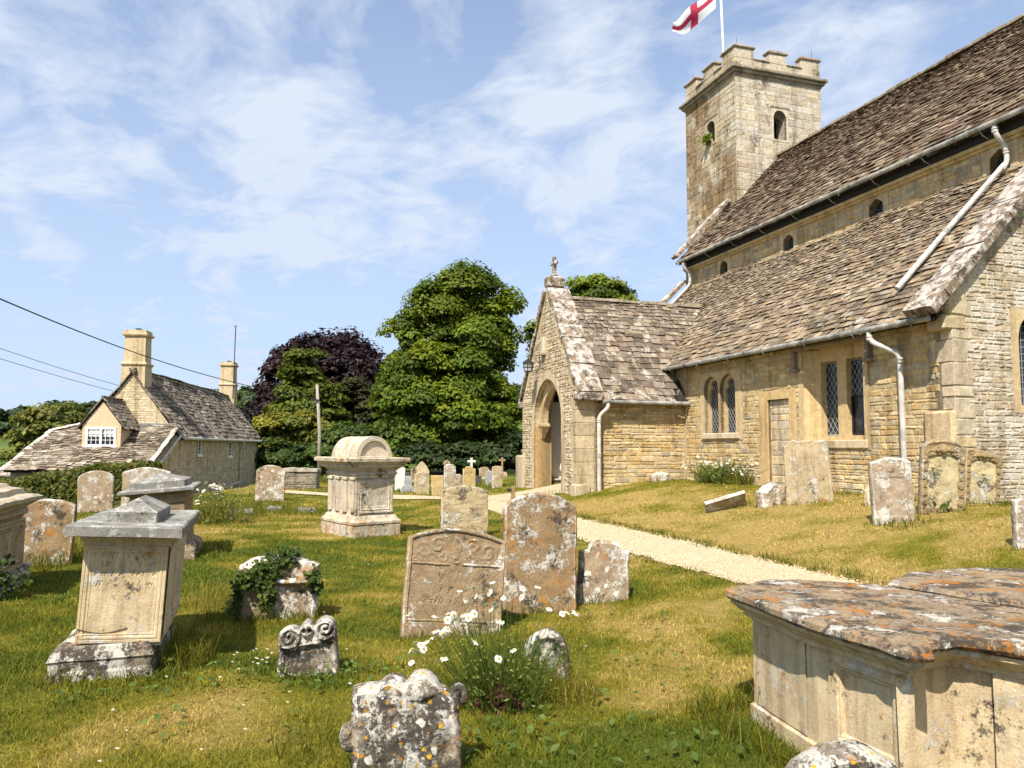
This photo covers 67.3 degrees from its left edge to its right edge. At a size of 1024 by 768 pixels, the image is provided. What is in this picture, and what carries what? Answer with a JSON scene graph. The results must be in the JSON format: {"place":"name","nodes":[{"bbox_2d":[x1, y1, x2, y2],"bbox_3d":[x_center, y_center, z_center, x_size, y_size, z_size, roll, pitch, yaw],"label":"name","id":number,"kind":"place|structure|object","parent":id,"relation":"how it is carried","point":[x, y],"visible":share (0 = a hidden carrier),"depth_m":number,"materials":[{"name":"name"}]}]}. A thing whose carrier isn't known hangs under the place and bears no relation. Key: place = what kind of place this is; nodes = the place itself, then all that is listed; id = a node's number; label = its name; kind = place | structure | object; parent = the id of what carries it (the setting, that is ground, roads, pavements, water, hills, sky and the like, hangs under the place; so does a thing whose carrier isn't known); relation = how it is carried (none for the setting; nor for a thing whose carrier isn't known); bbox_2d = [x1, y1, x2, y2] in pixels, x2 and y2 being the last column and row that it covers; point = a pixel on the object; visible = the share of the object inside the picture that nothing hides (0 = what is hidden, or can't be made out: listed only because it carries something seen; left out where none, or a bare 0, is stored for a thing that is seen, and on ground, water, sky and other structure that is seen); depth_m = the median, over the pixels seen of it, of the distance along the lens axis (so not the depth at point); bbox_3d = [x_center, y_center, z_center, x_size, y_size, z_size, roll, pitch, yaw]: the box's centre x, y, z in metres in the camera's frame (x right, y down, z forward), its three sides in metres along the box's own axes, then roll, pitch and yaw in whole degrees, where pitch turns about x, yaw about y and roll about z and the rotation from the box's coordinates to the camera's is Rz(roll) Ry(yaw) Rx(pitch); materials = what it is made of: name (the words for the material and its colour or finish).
{"place":"outdoors","nodes":[
{"label":"outdoors","id":0,"kind":"place"},
{"bbox_2d":[0,348,243,412],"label":"overhead cable","id":1,"kind":"object","parent":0,"point":[58,367],"visible":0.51,"depth_m":52.01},
{"bbox_2d":[0,416,1023,767],"bbox_3d":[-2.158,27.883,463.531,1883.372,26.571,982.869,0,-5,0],"label":"ground","id":2,"kind":"structure","parent":0,"point":[856,542],"depth_m":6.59,"materials":[{"name":"green plant"}]},
{"bbox_2d":[0,471,9,478],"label":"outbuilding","id":3,"kind":"structure","parent":2,"relation":"on","point":[6,475],"depth_m":39.85,"materials":[{"name":"stone"}]},
{"bbox_2d":[0,553,39,600],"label":"ivy","id":4,"kind":"object","parent":2,"relation":"on","point":[12,581],"visible":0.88,"depth_m":8.02,"materials":[{"name":"green plant"}]},
{"bbox_2d":[0,483,42,596],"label":"chest tomb","id":5,"kind":"object","parent":2,"relation":"on","point":[15,502],"visible":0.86,"depth_m":8.64,"materials":[{"name":"beige stone"}]},
{"bbox_2d":[21,561,29,569],"bbox_3d":[-5.781,2.305,9.048,0.154,0.440,0.158,2,-5,-14],"label":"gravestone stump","id":6,"kind":"object","parent":2,"relation":"on","point":[26,565],"visible":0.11,"depth_m":9.06,"materials":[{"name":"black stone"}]},
{"bbox_2d":[0,402,78,466],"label":"broadleaf tree","id":7,"kind":"object","parent":2,"relation":"on","point":[33,417],"visible":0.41,"depth_m":61.19,"materials":[{"name":"green plant"}]},
{"bbox_2d":[23,499,77,565],"bbox_3d":[-6.237,2.072,10.290,0.689,1.071,0.138,3,-7,-14],"label":"headstone","id":8,"kind":"object","parent":2,"relation":"on","point":[47,521],"visible":0.59,"depth_m":10.26,"materials":[{"name":"brown stone"}]},
{"bbox_2d":[50,400,87,426],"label":"broadleaf tree","id":9,"kind":"object","parent":2,"relation":"on","point":[71,417],"visible":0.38,"depth_m":65.28,"materials":[{"name":"green plant"}]},
{"bbox_2d":[0,459,163,504],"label":"hedge","id":10,"kind":"object","parent":2,"relation":"on","point":[57,484],"visible":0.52,"depth_m":24.18,"materials":[{"name":"green plant"}]},
{"bbox_2d":[77,470,114,512],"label":"headstone","id":11,"kind":"object","parent":2,"relation":"on","point":[95,491],"visible":0.84,"depth_m":18.67,"materials":[{"name":"stone"}]},
{"bbox_2d":[44,495,199,683],"bbox_3d":[-2.922,1.579,5.901,0.842,1.430,1.507,2,-5,-18],"label":"pedestal tomb","id":12,"kind":"object","parent":2,"relation":"on","point":[131,582],"visible":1,"depth_m":5.36,"materials":[{"name":"beige stone"}]},
{"bbox_2d":[0,325,262,493],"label":"cottage","id":13,"kind":"structure","parent":2,"relation":"on","point":[196,433],"depth_m":32.00,"materials":[{"name":"stone"}]},
{"bbox_2d":[2,359,111,390],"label":"overhead cable","id":14,"kind":"object","parent":13,"relation":"attached to","point":[56,375],"visible":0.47,"depth_m":52.06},
{"bbox_2d":[197,440,202,456],"bbox_3d":[-14.351,2.960,35.387,0.110,0.780,0.760,1,-5,-8],"label":"window","id":15,"kind":"structure","parent":13,"relation":"in","point":[200,441],"depth_m":35.51,"materials":[{"name":"grey glass"}]},
{"bbox_2d":[228,441,232,457],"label":"window","id":16,"kind":"structure","parent":13,"relation":"in","point":[230,443],"depth_m":41.71,"materials":[{"name":"grey glass"}]},
{"bbox_2d":[121,467,171,504],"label":"headstone","id":17,"kind":"object","parent":2,"relation":"on","point":[134,475],"visible":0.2,"depth_m":17.64,"materials":[{"name":"stone"}]},
{"bbox_2d":[117,472,202,559],"bbox_3d":[-5.195,2.033,11.469,0.999,1.411,1.534,-3,-4,-18],"label":"pedestal tomb","id":18,"kind":"object","parent":2,"relation":"on","point":[175,491],"visible":0.23,"depth_m":10.98,"materials":[{"name":"beige stone"}]},
{"bbox_2d":[193,481,284,525],"bbox_3d":[-6.261,2.516,16.136,2.596,0.947,2.396,-3,-6,34],"label":"oxeye daisy","id":19,"kind":"object","parent":2,"relation":"on","point":[220,515],"visible":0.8,"depth_m":16.06,"materials":[{"name":"green plant"}]},
{"bbox_2d":[0,383,522,437],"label":"woodland","id":20,"kind":"object","parent":2,"relation":"on","point":[244,393],"visible":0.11,"depth_m":335.24,"materials":[{"name":"green plant"}]},
{"bbox_2d":[255,465,285,500],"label":"headstone","id":21,"kind":"object","parent":2,"relation":"on","point":[271,478],"visible":0.85,"depth_m":22.71,"materials":[{"name":"stone"}]},
{"bbox_2d":[267,506,281,510],"bbox_3d":[-5.980,3.182,19.292,0.380,0.286,0.644,5,-4,-17],"label":"ledger stone","id":22,"kind":"object","parent":2,"relation":"on","point":[279,507],"visible":0.26,"depth_m":19.10,"materials":[{"name":"grey stone"}]},
{"bbox_2d":[237,554,320,620],"bbox_3d":[-2.180,1.988,7.186,0.748,0.771,0.272,1,-5,-9],"label":"headstone","id":23,"kind":"object","parent":2,"relation":"on","point":[291,591],"visible":0.48,"depth_m":7.13,"materials":[{"name":"stone"}]},
{"bbox_2d":[221,544,325,622],"bbox_3d":[-2.193,1.873,7.112,0.925,0.756,0.318,1,-5,-13],"label":"ivy","id":24,"kind":"object","parent":23,"relation":"attached to","point":[252,580],"visible":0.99,"depth_m":7.05,"materials":[{"name":"green plant"}]},
{"bbox_2d":[255,436,332,476],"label":"shrub","id":25,"kind":"object","parent":2,"relation":"on","point":[285,454],"visible":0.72,"depth_m":48.83,"materials":[{"name":"green plant"}]},
{"bbox_2d":[251,409,339,447],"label":"shrub","id":26,"kind":"object","parent":2,"relation":"on","point":[299,425],"visible":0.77,"depth_m":54.70,"materials":[{"name":"green plant"}]},
{"bbox_2d":[283,467,320,488],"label":"chest tomb","id":27,"kind":"structure","parent":2,"relation":"on","point":[303,478],"depth_m":28.07,"materials":[{"name":"stone"}]},
{"bbox_2d":[262,347,350,443],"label":"broadleaf tree","id":28,"kind":"object","parent":2,"relation":"on","point":[300,371],"visible":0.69,"depth_m":61.49,"materials":[{"name":"green plant"}]},
{"bbox_2d":[277,615,338,676],"bbox_3d":[-1.434,1.947,5.418,0.426,0.581,0.206,-2,-7,-8],"label":"headstone","id":29,"kind":"object","parent":2,"relation":"on","point":[308,644],"visible":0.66,"depth_m":5.39,"materials":[{"name":"grey stone"}]},
{"bbox_2d":[298,507,317,512],"bbox_3d":[-5.029,3.141,18.874,0.470,0.216,0.626,5,-4,-17],"label":"ledger stone","id":30,"kind":"object","parent":2,"relation":"on","point":[306,509],"visible":0.24,"depth_m":18.66,"materials":[{"name":"grey stone"}]},
{"bbox_2d":[241,325,386,423],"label":"copper beech","id":31,"kind":"object","parent":2,"relation":"on","point":[348,357],"visible":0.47,"depth_m":76.51,"materials":[{"name":"purple plant"}]},
{"bbox_2d":[312,384,320,478],"bbox_3d":[-8.757,2.276,34.555,0.456,4.535,0.226,0,-5,0],"label":"utility pole","id":32,"kind":"object","parent":2,"relation":"on","point":[317,399],"visible":0.74,"depth_m":34.56,"materials":[{"name":"grey wood"}]},
{"bbox_2d":[0,298,314,398],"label":"overhead cable","id":33,"kind":"object","parent":32,"relation":"attached to","point":[130,350],"visible":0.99,"depth_m":23.68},
{"bbox_2d":[305,420,399,474],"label":"shrub","id":34,"kind":"object","parent":2,"relation":"on","point":[331,438],"visible":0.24,"depth_m":52.25,"materials":[{"name":"green plant"}]},
{"bbox_2d":[330,374,379,427],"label":"yew tree","id":35,"kind":"object","parent":2,"relation":"on","point":[357,390],"visible":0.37,"depth_m":64.92,"materials":[{"name":"green plant"}]},
{"bbox_2d":[314,436,410,537],"bbox_3d":[-2.840,2.012,14.430,1.224,2.064,1.586,4,-6,-38],"label":"barrel tomb","id":36,"kind":"object","parent":2,"relation":"on","point":[361,472],"visible":0.98,"depth_m":14.02,"materials":[{"name":"stone"}]},
{"bbox_2d":[395,467,404,489],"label":"headstone","id":37,"kind":"object","parent":2,"relation":"on","point":[400,479],"visible":0.65,"depth_m":26.70,"materials":[{"name":"white stone"}]},
{"bbox_2d":[339,669,467,767],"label":"headstone","id":38,"kind":"object","parent":2,"relation":"on","point":[397,720],"visible":1,"depth_m":3.73,"materials":[{"name":"stone"}]},
{"bbox_2d":[400,484,413,492],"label":"headstone","id":39,"kind":"object","parent":2,"relation":"on","point":[407,487],"visible":0.46,"depth_m":25.31,"materials":[{"name":"grey stone"}]},
{"bbox_2d":[404,476,411,484],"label":"headstone","id":40,"kind":"object","parent":2,"relation":"on","point":[408,479],"visible":0.46,"depth_m":29.61,"materials":[{"name":"grey stone"}]},
{"bbox_2d":[411,468,417,481],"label":"headstone","id":41,"kind":"object","parent":2,"relation":"on","point":[413,471],"visible":0.41,"depth_m":32.94,"materials":[{"name":"brown stone"}]},
{"bbox_2d":[414,472,428,493],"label":"headstone","id":42,"kind":"object","parent":2,"relation":"on","point":[421,482],"visible":0.79,"depth_m":24.36,"materials":[{"name":"stone"}]},
{"bbox_2d":[416,462,428,473],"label":"headstone","id":43,"kind":"object","parent":2,"relation":"on","point":[422,467],"visible":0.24,"depth_m":34.30,"materials":[{"name":"stone"}]},
{"bbox_2d":[431,475,443,495],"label":"headstone","id":44,"kind":"object","parent":2,"relation":"on","point":[437,484],"visible":0.69,"depth_m":23.41,"materials":[{"name":"yellow stone"}]},
{"bbox_2d":[366,257,528,473],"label":"broadleaf tree","id":45,"kind":"object","parent":2,"relation":"on","point":[445,381],"visible":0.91,"depth_m":54.22,"materials":[{"name":"green plant"}]},
{"bbox_2d":[444,464,455,488],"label":"headstone","id":46,"kind":"object","parent":2,"relation":"on","point":[449,475],"visible":0.83,"depth_m":27.52,"materials":[{"name":"stone"}]},
{"bbox_2d":[400,528,505,638],"bbox_3d":[-0.507,1.797,6.649,0.867,1.090,0.159,6,-13,-12],"label":"headstone","id":47,"kind":"object","parent":2,"relation":"on","point":[443,566],"visible":0.8,"depth_m":6.62,"materials":[{"name":"beige stone"}]},
{"bbox_2d":[392,429,522,471],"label":"shrub","id":48,"kind":"object","parent":2,"relation":"on","point":[429,454],"visible":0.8,"depth_m":48.51,"materials":[{"name":"green plant"}]},
{"bbox_2d":[456,474,459,484],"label":"headstone","id":49,"kind":"object","parent":2,"relation":"on","point":[457,479],"visible":0.37,"depth_m":30.28,"materials":[{"name":"stone"}]},
{"bbox_2d":[459,475,462,485],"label":"headstone","id":50,"kind":"object","parent":2,"relation":"on","point":[460,479],"visible":0.45,"depth_m":28.97,"materials":[{"name":"beige stone"}]},
{"bbox_2d":[440,485,487,533],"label":"headstone","id":51,"kind":"object","parent":2,"relation":"on","point":[463,507],"visible":0.68,"depth_m":13.23,"materials":[{"name":"stone"}]},
{"bbox_2d":[462,466,475,486],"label":"headstone","id":52,"kind":"object","parent":2,"relation":"on","point":[469,475],"visible":0.69,"depth_m":27.60,"materials":[{"name":"yellow stone"}]},
{"bbox_2d":[467,458,475,466],"bbox_3d":[-1.956,4.150,37.129,0.396,1.164,0.400,1,-5,-10],"label":"cross gravestone","id":53,"kind":"object","parent":2,"relation":"on","point":[471,461],"visible":0.37,"depth_m":37.10,"materials":[{"name":"white stone"}]},
{"bbox_2d":[475,476,481,483],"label":"headstone","id":54,"kind":"object","parent":2,"relation":"on","point":[478,479],"visible":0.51,"depth_m":30.78,"materials":[{"name":"grey stone"}]},
{"bbox_2d":[479,467,488,478],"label":"headstone","id":55,"kind":"object","parent":2,"relation":"on","point":[483,471],"visible":0.56,"depth_m":38.78,"materials":[{"name":"beige stone"}]},
{"bbox_2d":[485,470,491,484],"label":"headstone","id":56,"kind":"object","parent":2,"relation":"on","point":[488,479],"visible":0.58,"depth_m":27.93,"materials":[{"name":"grey stone"}]},
{"bbox_2d":[491,466,502,488],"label":"headstone","id":57,"kind":"object","parent":2,"relation":"on","point":[497,475],"visible":0.86,"depth_m":26.20,"materials":[{"name":"stone"}]},
{"bbox_2d":[474,674,524,715],"bbox_3d":[-0.075,1.901,4.715,0.316,0.228,0.246,0,-5,0],"label":"weed","id":58,"kind":"object","parent":2,"relation":"on","point":[495,703],"visible":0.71,"depth_m":4.66,"materials":[{"name":"green plant"}]},
{"bbox_2d":[401,581,599,720],"bbox_3d":[-0.078,1.688,4.886,1.308,0.801,1.278,3,-6,-33],"label":"oxeye daisy","id":59,"kind":"object","parent":2,"relation":"on","point":[493,657],"visible":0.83,"depth_m":4.76,"materials":[{"name":"green plant"}]},
{"bbox_2d":[499,457,505,476],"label":"cross gravestone","id":60,"kind":"object","parent":2,"relation":"on","point":[501,459],"visible":0.56,"depth_m":43.02,"materials":[{"name":"beige stone"}]},
{"bbox_2d":[507,486,514,498],"bbox_3d":[-0.030,3.097,21.488,0.220,0.500,0.100,1,-5,-10],"label":"path light","id":61,"kind":"object","parent":2,"relation":"on","point":[512,489],"visible":0.78,"depth_m":21.45,"materials":[{"name":"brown wood"}]},
{"bbox_2d":[57,524,965,763],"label":"lawn weeds","id":62,"kind":"object","parent":2,"relation":"on","point":[673,743],"visible":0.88,"depth_m":4.47,"materials":[{"name":"green plant"}]},
{"bbox_2d":[502,492,576,613],"bbox_3d":[0.268,1.746,7.564,0.746,1.346,0.138,2,-6,-10],"label":"headstone","id":63,"kind":"object","parent":2,"relation":"on","point":[539,534],"visible":0.88,"depth_m":7.51,"materials":[{"name":"brown stone"}]},
{"bbox_2d":[523,628,569,678],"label":"headstone","id":64,"kind":"object","parent":2,"relation":"on","point":[549,638],"visible":0.24,"depth_m":5.39,"materials":[{"name":"grey stone"}]},
{"bbox_2d":[99,498,1021,761],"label":"lawn daisies","id":65,"kind":"object","parent":2,"relation":"on","point":[346,648],"visible":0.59,"depth_m":5.52,"materials":[{"name":"white plant"}]},
{"bbox_2d":[522,273,639,367],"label":"broadleaf tree","id":66,"kind":"object","parent":2,"relation":"on","point":[600,285],"visible":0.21,"depth_m":77.74,"materials":[{"name":"green plant"}]},
{"bbox_2d":[576,539,629,603],"bbox_3d":[0.935,2.017,7.910,0.543,0.824,0.157,3,-7,-6],"label":"headstone","id":67,"kind":"object","parent":2,"relation":"on","point":[603,568],"visible":0.82,"depth_m":7.85,"materials":[{"name":"stone"}]},
{"bbox_2d":[649,472,670,481],"bbox_3d":[4.129,2.663,21.393,0.594,0.462,0.383,2,-5,-20],"label":"stone","id":68,"kind":"object","parent":2,"relation":"on","point":[659,476],"visible":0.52,"depth_m":21.28,"materials":[{"name":"white stone"}]},
{"bbox_2d":[680,454,770,484],"bbox_3d":[5.375,2.237,19.727,2.011,0.847,3.575,0,-5,0],"label":"wildflower clump","id":69,"kind":"object","parent":2,"relation":"on","point":[716,477],"visible":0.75,"depth_m":19.37,"materials":[{"name":"green plant"}]},
{"bbox_2d":[704,490,746,512],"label":"fallen slab","id":70,"kind":"structure","parent":2,"relation":"on","point":[725,502],"depth_m":14.87,"materials":[{"name":"stone"}]},
{"bbox_2d":[516,13,1023,500],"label":"church","id":71,"kind":"structure","parent":2,"relation":"on","point":[852,293],"depth_m":19.94,"materials":[{"name":"stone"}]},
{"bbox_2d":[522,353,539,371],"bbox_3d":[0.598,-0.664,23.801,0.601,0.600,0.346,2,-5,-18],"label":"lantern","id":72,"kind":"object","parent":71,"relation":"attached to","point":[528,363],"visible":0.99,"depth_m":23.68,"materials":[{"name":"black metal"}]},
{"bbox_2d":[697,132,714,145],"bbox_3d":[7.858,-9.838,30.754,0.781,0.606,0.571,-4,-6,42],"label":"fern","id":73,"kind":"object","parent":71,"relation":"attached to","point":[707,138],"visible":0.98,"depth_m":30.71,"materials":[{"name":"green plant"}]},
{"bbox_2d":[700,368,741,439],"bbox_3d":[5.586,0.567,20.388,0.290,1.820,1.930,2,-5,-18],"label":"lancet window","id":74,"kind":"structure","parent":71,"relation":"in","point":[732,402],"depth_m":20.35,"materials":[{"name":"stone"}]},
{"bbox_2d":[720,0,723,52],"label":"flagpole","id":75,"kind":"object","parent":71,"relation":"on","point":[722,31],"visible":0.48,"depth_m":31.68,"materials":[{"name":"white metal"}]},
{"bbox_2d":[672,0,715,33],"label":"flag","id":76,"kind":"object","parent":75,"relation":"attached to","point":[693,15],"visible":1,"depth_m":31.76,"materials":[{"name":"fabric"}]},
{"bbox_2d":[716,255,730,275],"bbox_3d":[7.325,-4.011,26.305,0.226,0.780,0.840,2,-5,-18],"label":"clerestory window","id":77,"kind":"structure","parent":71,"relation":"in","point":[727,259],"depth_m":26.43,"materials":[{"name":"stone"}]},
{"bbox_2d":[758,388,796,486],"bbox_3d":[6.290,1.490,18.038,0.180,2.680,1.340,2,-5,-18],"label":"blocked doorway","id":78,"kind":"structure","parent":71,"relation":"in","point":[782,412],"depth_m":18.17,"materials":[{"name":"stone"}]},
{"bbox_2d":[779,228,797,252],"bbox_3d":[8.367,-4.274,23.057,0.226,0.780,0.840,2,-5,-18],"label":"clerestory window","id":79,"kind":"structure","parent":71,"relation":"in","point":[793,242],"depth_m":23.17,"materials":[{"name":"stone"}]},
{"bbox_2d":[788,334,875,449],"bbox_3d":[6.924,0.207,16.386,0.550,2.370,2.500,2,-5,-18],"label":"mullioned window","id":80,"kind":"structure","parent":71,"relation":"in","point":[834,405],"depth_m":16.60,"materials":[{"name":"stone"}]},
{"bbox_2d":[863,191,888,219],"bbox_3d":[9.427,-4.542,19.754,0.226,0.780,0.840,2,-5,-18],"label":"clerestory window","id":81,"kind":"structure","parent":71,"relation":"in","point":[883,206],"depth_m":19.85,"materials":[{"name":"stone"}]},
{"bbox_2d":[981,138,1018,177],"bbox_3d":[10.493,-4.811,16.431,0.226,0.780,0.840,2,-5,-18],"label":"clerestory window","id":82,"kind":"structure","parent":71,"relation":"in","point":[987,155],"depth_m":16.56,"materials":[{"name":"stone"}]},
{"bbox_2d":[1009,307,1023,412],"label":"east window","id":83,"kind":"structure","parent":71,"relation":"in","point":[1016,314],"depth_m":13.95,"materials":[{"name":"stone"}]},
{"bbox_2d":[755,482,785,507],"bbox_3d":[4.973,2.187,14.676,0.714,0.646,0.296,2,-5,-20],"label":"gravestone stump","id":84,"kind":"object","parent":2,"relation":"on","point":[770,494],"visible":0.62,"depth_m":14.56,"materials":[{"name":"stone"}]},
{"bbox_2d":[782,440,833,505],"bbox_3d":[5.502,1.715,14.320,0.860,1.375,0.141,-4,-8,12],"label":"headstone","id":85,"kind":"object","parent":2,"relation":"on","point":[807,474],"visible":0.87,"depth_m":14.27,"materials":[{"name":"beige stone"}]},
{"bbox_2d":[785,740,896,767],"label":"headstone","id":86,"kind":"object","parent":2,"relation":"on","point":[845,754],"visible":1,"depth_m":2.75,"materials":[{"name":"stone"}]},
{"bbox_2d":[863,486,870,505],"bbox_3d":[6.243,2.001,13.288,0.370,0.549,0.138,2,-5,-20],"label":"stone fragment","id":87,"kind":"object","parent":2,"relation":"on","point":[866,495],"visible":0.23,"depth_m":13.20,"materials":[{"name":"stone"}]},
{"bbox_2d":[724,579,1023,767],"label":"chest tomb","id":88,"kind":"object","parent":2,"relation":"on","point":[900,678],"visible":0.94,"depth_m":3.66,"materials":[{"name":"stone"}]},
{"bbox_2d":[868,457,914,525],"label":"headstone","id":89,"kind":"object","parent":2,"relation":"on","point":[890,487],"visible":0.77,"depth_m":11.53,"materials":[{"name":"stone"}]},
{"bbox_2d":[917,439,964,514],"bbox_3d":[6.576,1.506,11.774,0.625,1.303,0.224,3,-2,8],"label":"headstone","id":90,"kind":"object","parent":2,"relation":"on","point":[941,472],"visible":0.8,"depth_m":11.74,"materials":[{"name":"stone"}]},
{"bbox_2d":[915,498,980,510],"bbox_3d":[6.572,1.842,11.780,0.696,0.370,0.846,1,-5,-12],"label":"buttercup","id":91,"kind":"object","parent":2,"relation":"on","point":[943,505],"visible":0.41,"depth_m":11.63,"materials":[{"name":"green plant"}]},
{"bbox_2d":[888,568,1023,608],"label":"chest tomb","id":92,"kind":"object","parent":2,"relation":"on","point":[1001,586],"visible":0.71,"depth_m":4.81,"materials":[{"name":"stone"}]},
{"bbox_2d":[964,448,1001,504],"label":"headstone","id":93,"kind":"object","parent":2,"relation":"on","point":[982,476],"visible":0.77,"depth_m":12.81,"materials":[{"name":"stone"}]},
{"bbox_2d":[1010,498,1023,548],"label":"headstone","id":94,"kind":"object","parent":2,"relation":"on","point":[1017,514],"visible":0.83,"depth_m":9.19,"materials":[{"name":"stone"}]},
{"bbox_2d":[0,0,1023,410],"label":"sky","id":95,"kind":"structure","parent":0,"point":[186,173],"materials":[{"name":"blue"}]},
{"bbox_2d":[285,483,886,585],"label":"path","id":96,"kind":"structure","parent":0,"point":[738,568],"depth_m":10.71,"materials":[{"name":"stone"}]}
]}

